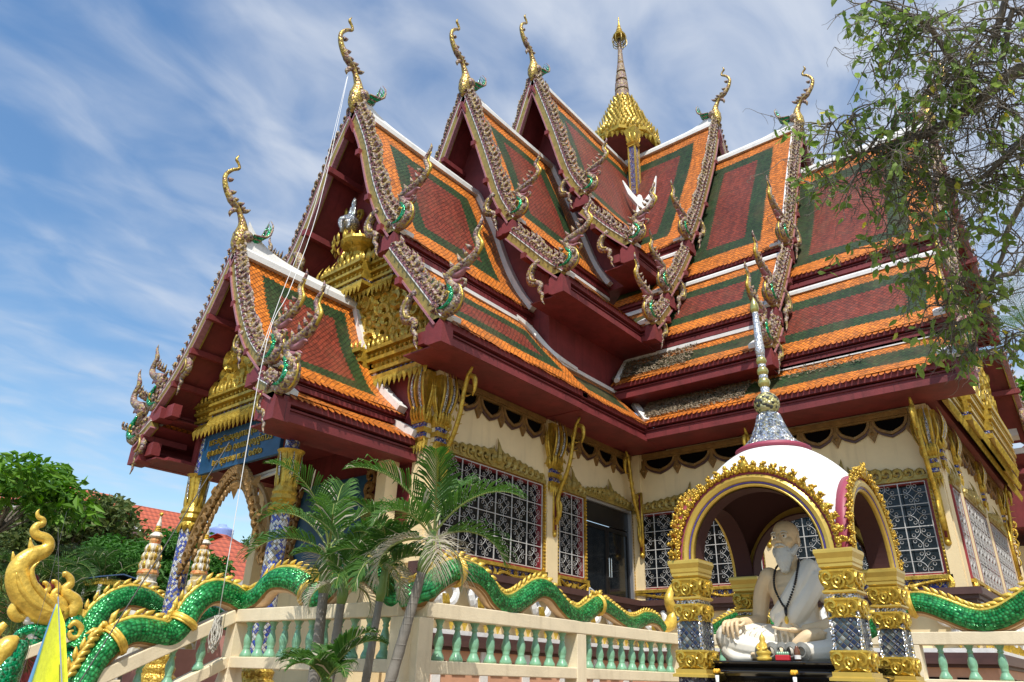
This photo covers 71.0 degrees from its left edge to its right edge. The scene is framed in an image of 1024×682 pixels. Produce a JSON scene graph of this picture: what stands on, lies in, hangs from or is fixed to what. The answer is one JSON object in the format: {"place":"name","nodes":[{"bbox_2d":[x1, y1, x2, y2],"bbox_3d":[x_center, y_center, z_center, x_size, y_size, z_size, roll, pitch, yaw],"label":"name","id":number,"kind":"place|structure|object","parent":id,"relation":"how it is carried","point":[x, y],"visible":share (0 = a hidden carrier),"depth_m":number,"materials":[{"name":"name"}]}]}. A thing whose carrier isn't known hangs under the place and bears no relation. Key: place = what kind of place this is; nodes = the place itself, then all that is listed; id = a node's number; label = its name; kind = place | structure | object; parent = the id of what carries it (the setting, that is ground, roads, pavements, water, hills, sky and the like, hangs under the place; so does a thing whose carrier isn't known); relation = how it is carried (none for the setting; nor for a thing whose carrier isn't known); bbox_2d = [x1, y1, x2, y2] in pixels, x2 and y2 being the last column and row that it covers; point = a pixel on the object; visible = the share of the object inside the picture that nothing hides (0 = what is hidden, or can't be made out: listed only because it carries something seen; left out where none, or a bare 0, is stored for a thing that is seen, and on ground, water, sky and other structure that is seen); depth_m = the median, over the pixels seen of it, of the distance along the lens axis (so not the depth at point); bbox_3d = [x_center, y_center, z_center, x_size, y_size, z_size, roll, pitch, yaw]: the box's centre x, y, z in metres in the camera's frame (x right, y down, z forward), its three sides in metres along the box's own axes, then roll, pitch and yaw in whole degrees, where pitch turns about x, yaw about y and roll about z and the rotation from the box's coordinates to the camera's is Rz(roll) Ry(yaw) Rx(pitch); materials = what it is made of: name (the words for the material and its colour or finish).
{"place":"outdoors","nodes":[
{"label":"outdoors","id":0,"kind":"place"},
{"bbox_2d":[19,512,66,681],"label":"cable","id":1,"kind":"object","parent":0,"point":[45,596],"visible":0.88,"depth_m":7.64,"materials":[{"name":"grey metal"}]},
{"bbox_2d":[0,487,134,621],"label":"house","id":2,"kind":"structure","parent":0,"point":[43,530],"depth_m":30.83,"materials":[{"name":"tile"}]},
{"bbox_2d":[84,584,122,681],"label":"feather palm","id":3,"kind":"object","parent":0,"point":[118,615],"visible":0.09,"depth_m":19.41,"materials":[{"name":"green plant"}]},
{"bbox_2d":[79,442,229,681],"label":"cable","id":4,"kind":"object","parent":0,"point":[150,569],"visible":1,"depth_m":8.87,"materials":[{"name":"grey metal"}]},
{"bbox_2d":[128,505,202,539],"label":"house","id":5,"kind":"structure","parent":0,"point":[169,518],"depth_m":42.43,"materials":[{"name":"tile"}]},
{"bbox_2d":[209,524,233,537],"bbox_3d":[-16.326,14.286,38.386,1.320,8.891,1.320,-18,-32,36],"label":"water tank","id":6,"kind":"object","parent":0,"point":[222,529],"visible":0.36,"depth_m":39.65,"materials":[{"name":"blue plastic"}]},
{"bbox_2d":[240,536,249,546],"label":"round tree","id":7,"kind":"object","parent":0,"point":[244,541],"visible":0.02,"depth_m":56.11,"materials":[{"name":"green plant"}]},
{"bbox_2d":[0,0,1023,542],"label":"sky","id":8,"kind":"structure","parent":0,"point":[122,122],"materials":[{"name":"blue"}]},
{"bbox_2d":[121,14,1023,681],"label":"temple","id":9,"kind":"structure","parent":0,"point":[487,292],"depth_m":17.21,"materials":[{"name":"tile"}]},
{"bbox_2d":[115,512,163,659],"bbox_3d":[-8.741,5.821,17.108,0.599,3.459,0.599,-18,-32,36],"label":"pagoda","id":10,"kind":"object","parent":9,"relation":"attached to","point":[152,549],"visible":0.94,"depth_m":17.21,"materials":[{"name":"beige stone"}]},
{"bbox_2d":[180,524,210,649],"bbox_3d":[-7.319,5.641,16.693,0.482,2.793,0.482,-18,-32,36],"label":"pagoda","id":11,"kind":"object","parent":9,"relation":"attached to","point":[200,567],"visible":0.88,"depth_m":16.74,"materials":[{"name":"beige stone"}]},
{"bbox_2d":[207,76,347,653],"bbox_3d":[-4.329,-1.342,14.573,0.286,14.183,3.444,5,-25,-7],"label":"rope","id":12,"kind":"object","parent":9,"relation":"hanging from","point":[215,631],"visible":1,"depth_m":11.10,"materials":[{"name":"white fabric"}]},
{"bbox_2d":[436,439,547,579],"bbox_3d":[-0.383,3.480,15.095,0.380,2.985,3.555,-18,-32,36],"label":"window","id":13,"kind":"structure","parent":9,"relation":"in","point":[524,520],"depth_m":15.32,"materials":[{"name":"white metal"}]},
{"bbox_2d":[557,467,589,590],"bbox_3d":[1.373,4.427,17.002,0.380,2.985,1.315,-18,-32,36],"label":"window","id":14,"kind":"structure","parent":9,"relation":"in","point":[572,532],"depth_m":17.08,"materials":[{"name":"white metal"}]},
{"bbox_2d":[585,479,634,616],"bbox_3d":[2.460,5.155,18.079,0.330,3.415,2.250,-18,-32,36],"label":"door","id":15,"kind":"structure","parent":9,"relation":"in","point":[610,559],"depth_m":18.26,"materials":[{"name":"black glass"}]},
{"bbox_2d":[632,482,765,599],"bbox_3d":[4.596,5.004,18.018,3.665,2.985,0.380,-18,-32,36],"label":"window","id":16,"kind":"structure","parent":9,"relation":"in","point":[658,575],"depth_m":18.42,"materials":[{"name":"white"}]},
{"bbox_2d":[612,343,861,417],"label":"leaf litter","id":17,"kind":"object","parent":9,"relation":"on","point":[649,406],"visible":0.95,"depth_m":18.93,"materials":[{"name":"brown plant"}]},
{"bbox_2d":[791,459,954,590],"bbox_3d":[7.495,4.066,15.814,3.525,2.985,0.380,-18,-32,36],"label":"window","id":18,"kind":"structure","parent":9,"relation":"in","point":[911,506],"depth_m":15.18,"materials":[{"name":"white"}]},
{"bbox_2d":[948,459,987,589],"bbox_3d":[9.757,4.026,15.574,0.380,2.985,1.035,-18,-32,36],"label":"window","id":19,"kind":"structure","parent":9,"relation":"in","point":[955,481],"depth_m":15.49,"materials":[{"name":"white metal"}]},
{"bbox_2d":[962,482,1005,597],"bbox_3d":[11.220,4.816,17.163,0.380,2.985,2.935,-18,-32,36],"label":"window","id":20,"kind":"structure","parent":9,"relation":"in","point":[977,516],"depth_m":17.14,"materials":[{"name":"white"}]},
{"bbox_2d":[988,506,1019,592],"bbox_3d":[13.320,5.948,19.443,0.380,2.985,2.935,-18,-32,36],"label":"window","id":21,"kind":"structure","parent":9,"relation":"in","point":[999,532],"depth_m":19.48,"materials":[{"name":"white"}]},
{"bbox_2d":[987,271,1023,347],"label":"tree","id":22,"kind":"object","parent":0,"point":[1021,316],"visible":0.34,"depth_m":36.86,"materials":[{"name":"green plant"}]},
{"label":"pavement","id":23,"kind":"structure","parent":0,"visible":0},
{"bbox_2d":[0,597,36,681],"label":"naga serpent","id":24,"kind":"structure","parent":23,"relation":"on","point":[25,676],"depth_m":18.07,"materials":[{"name":"green tile"}]},
{"bbox_2d":[0,593,40,673],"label":"feather palm","id":25,"kind":"object","parent":23,"relation":"on","point":[13,626],"visible":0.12,"depth_m":16.26,"materials":[{"name":"green plant"}]},
{"bbox_2d":[0,555,83,638],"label":"feather palm","id":26,"kind":"object","parent":23,"relation":"on","point":[62,560],"visible":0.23,"depth_m":19.23,"materials":[{"name":"green plant"}]},
{"bbox_2d":[28,597,67,681],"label":"flag","id":27,"kind":"object","parent":23,"relation":"on","point":[51,657],"visible":1,"depth_m":6.71,"materials":[{"name":"yellow fabric"}]},
{"bbox_2d":[25,637,73,659],"bbox_3d":[-8.616,5.675,11.760,0.340,2.388,3.520,-18,-32,36],"label":"balustrade","id":28,"kind":"object","parent":23,"relation":"on","point":[34,650],"visible":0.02,"depth_m":12.30,"materials":[{"name":"beige concrete"}]},
{"bbox_2d":[0,509,226,681],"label":"naga serpent","id":29,"kind":"object","parent":28,"relation":"on","point":[26,590],"visible":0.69,"depth_m":12.73,"materials":[{"name":"green tile"}]},
{"bbox_2d":[0,545,104,612],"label":"feather palm","id":30,"kind":"object","parent":23,"relation":"on","point":[41,570],"visible":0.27,"depth_m":20.04,"materials":[{"name":"green plant"}]},
{"bbox_2d":[0,450,105,535],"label":"leafy tree","id":31,"kind":"object","parent":23,"relation":"on","point":[28,482],"visible":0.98,"depth_m":21.00,"materials":[{"name":"green plant"}]},
{"bbox_2d":[0,561,132,604],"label":"feather palm","id":32,"kind":"object","parent":23,"relation":"on","point":[55,575],"visible":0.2,"depth_m":19.52,"materials":[{"name":"green plant"}]},
{"bbox_2d":[0,488,152,596],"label":"broadleaf tree","id":33,"kind":"object","parent":23,"relation":"on","point":[114,521],"visible":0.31,"depth_m":27.34,"materials":[{"name":"green plant"}]},
{"bbox_2d":[41,543,166,617],"bbox_3d":[-12.357,8.396,20.919,4.276,5.012,4.276,-10,-28,24],"label":"feather palm","id":34,"kind":"object","parent":23,"relation":"on","point":[88,552],"visible":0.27,"depth_m":21.53,"materials":[{"name":"green plant"}]},
{"bbox_2d":[80,574,135,679],"bbox_3d":[-11.289,8.364,19.461,1.200,3.882,1.200,-18,-32,36],"label":"shelter","id":35,"kind":"object","parent":23,"relation":"on","point":[101,581],"visible":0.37,"depth_m":19.82,"materials":[{"name":"blue metal"}]},
{"bbox_2d":[53,528,208,606],"bbox_3d":[-12.657,8.963,23.343,4.501,6.103,5.082,-18,-32,36],"label":"feathery tree","id":36,"kind":"object","parent":23,"relation":"on","point":[134,551],"visible":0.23,"depth_m":23.19,"materials":[{"name":"green plant"}]},
{"bbox_2d":[97,610,236,681],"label":"balustrade","id":37,"kind":"object","parent":23,"relation":"on","point":[139,659],"visible":0.96,"depth_m":9.97,"materials":[{"name":"beige concrete"}]},
{"bbox_2d":[128,526,236,607],"bbox_3d":[-12.839,10.049,26.141,4.911,6.455,4.879,-18,-32,36],"label":"feathery tree","id":38,"kind":"object","parent":23,"relation":"on","point":[216,565],"visible":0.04,"depth_m":27.46,"materials":[{"name":"green plant"}]},
{"bbox_2d":[121,533,248,681],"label":"house","id":39,"kind":"structure","parent":23,"relation":"on","point":[185,660],"depth_m":29.03,"materials":[{"name":"red tile"}]},
{"bbox_2d":[236,457,407,681],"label":"palm tree","id":40,"kind":"object","parent":23,"relation":"on","point":[323,592],"visible":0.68,"depth_m":9.02,"materials":[{"name":"green plant"}]},
{"bbox_2d":[275,625,388,681],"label":"palm tree","id":41,"kind":"object","parent":23,"relation":"on","point":[326,662],"visible":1,"depth_m":7.12,"materials":[{"name":"green plant"}]},
{"bbox_2d":[288,512,410,681],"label":"palm tree","id":42,"kind":"object","parent":23,"relation":"on","point":[337,561],"visible":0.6,"depth_m":8.49,"materials":[{"name":"green plant"}]},
{"bbox_2d":[319,495,448,681],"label":"palm tree","id":43,"kind":"object","parent":23,"relation":"on","point":[399,550],"visible":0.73,"depth_m":7.93,"materials":[{"name":"green plant"}]},
{"bbox_2d":[341,445,528,681],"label":"palm tree","id":44,"kind":"object","parent":23,"relation":"on","point":[423,507],"visible":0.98,"depth_m":7.73,"materials":[{"name":"green plant"}]},
{"bbox_2d":[666,297,925,681],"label":"shrine","id":45,"kind":"object","parent":23,"relation":"on","point":[760,484],"visible":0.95,"depth_m":6.18,"materials":[{"name":"gold"}]},
{"bbox_2d":[713,668,719,681],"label":"flower vase","id":46,"kind":"object","parent":45,"relation":"on","point":[716,670],"visible":1,"depth_m":5.74,"materials":[{"name":"white"}]},
{"bbox_2d":[790,670,797,681],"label":"flower vase","id":47,"kind":"object","parent":45,"relation":"on","point":[793,672],"visible":1,"depth_m":5.37,"materials":[{"name":"white"}]},
{"bbox_2d":[709,660,894,681],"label":"altar","id":48,"kind":"object","parent":45,"relation":"on","point":[754,671],"visible":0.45,"depth_m":5.61,"materials":[{"name":"black wood"}]},
{"bbox_2d":[756,632,771,660],"bbox_3d":[2.002,2.433,5.734,0.117,0.215,0.120,-18,-32,36],"label":"figurine","id":49,"kind":"object","parent":48,"relation":"on","point":[763,652],"visible":1,"depth_m":5.68,"materials":[{"name":"gold paint"}]},
{"bbox_2d":[716,520,832,661],"bbox_3d":[2.372,2.147,6.148,1.211,1.245,0.737,-18,-32,36],"label":"statue","id":50,"kind":"object","parent":48,"relation":"on","point":[737,639],"visible":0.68,"depth_m":6.05,"materials":[{"name":"white stone"}]},
{"bbox_2d":[773,558,799,623],"bbox_3d":[2.380,2.143,6.178,0.241,0.565,0.305,-18,-32,36],"label":"necklace","id":51,"kind":"object","parent":50,"relation":"hanging from","point":[786,619],"visible":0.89,"depth_m":6.08,"materials":[{"name":"black"}]},
{"bbox_2d":[775,652,790,660],"bbox_3d":[2.112,2.457,5.602,0.110,0.065,0.040,-18,-32,36],"label":"offering tray","id":52,"kind":"object","parent":48,"relation":"on","point":[782,656],"visible":1,"depth_m":5.59,"materials":[{"name":"red plastic"}]},
{"bbox_2d":[755,642,810,661],"bbox_3d":[2.126,2.452,5.667,0.449,0.145,0.057,-18,-32,36],"label":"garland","id":53,"kind":"object","parent":48,"relation":"on","point":[792,645],"visible":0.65,"depth_m":5.63},
{"bbox_2d":[794,646,800,660],"bbox_3d":[2.206,2.416,5.555,0.049,0.105,0.049,-18,-32,36],"label":"bottle","id":54,"kind":"object","parent":48,"relation":"on","point":[797,655],"visible":1,"depth_m":5.54,"materials":[{"name":"brown glass"}]},
{"bbox_2d":[745,0,1023,395],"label":"overhanging tree","id":55,"kind":"object","parent":23,"relation":"on","point":[964,89],"visible":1,"depth_m":6.50,"materials":[{"name":"green plant"}]},
{"bbox_2d":[1008,446,1023,571],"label":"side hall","id":56,"kind":"structure","parent":23,"relation":"on","point":[1017,508],"depth_m":25.81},
{"bbox_2d":[1013,372,1023,443],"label":"leafy tree","id":57,"kind":"object","parent":23,"relation":"on","point":[1020,380],"visible":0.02,"depth_m":31.11,"materials":[{"name":"green plant"}]},
{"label":"terrace","id":58,"kind":"structure","parent":23,"relation":"on","visible":0},
{"bbox_2d":[215,602,410,681],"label":"balustrade","id":59,"kind":"object","parent":58,"relation":"on","point":[237,654],"visible":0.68,"depth_m":9.87,"materials":[{"name":"beige concrete"}]},
{"bbox_2d":[407,602,678,681],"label":"balustrade","id":60,"kind":"object","parent":58,"relation":"on","point":[574,663],"visible":0.98,"depth_m":10.07,"materials":[{"name":"beige concrete"}]},
{"bbox_2d":[67,550,676,681],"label":"naga serpent","id":61,"kind":"object","parent":60,"relation":"on","point":[175,625],"visible":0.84,"depth_m":10.05,"materials":[{"name":"green tile"}]},
{"bbox_2d":[588,587,632,681],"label":"handrail","id":62,"kind":"object","parent":58,"relation":"on","point":[589,588],"visible":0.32,"depth_m":15.25,"materials":[{"name":"silver metal"}]},
{"bbox_2d":[714,631,1023,681],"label":"balustrade","id":63,"kind":"object","parent":58,"relation":"on","point":[997,640],"visible":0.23,"depth_m":10.58,"materials":[{"name":"beige concrete"}]},
{"bbox_2d":[713,582,1023,645],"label":"naga serpent","id":64,"kind":"object","parent":63,"relation":"on","point":[1001,614],"visible":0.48,"depth_m":10.72,"materials":[{"name":"green tile"}]}
]}

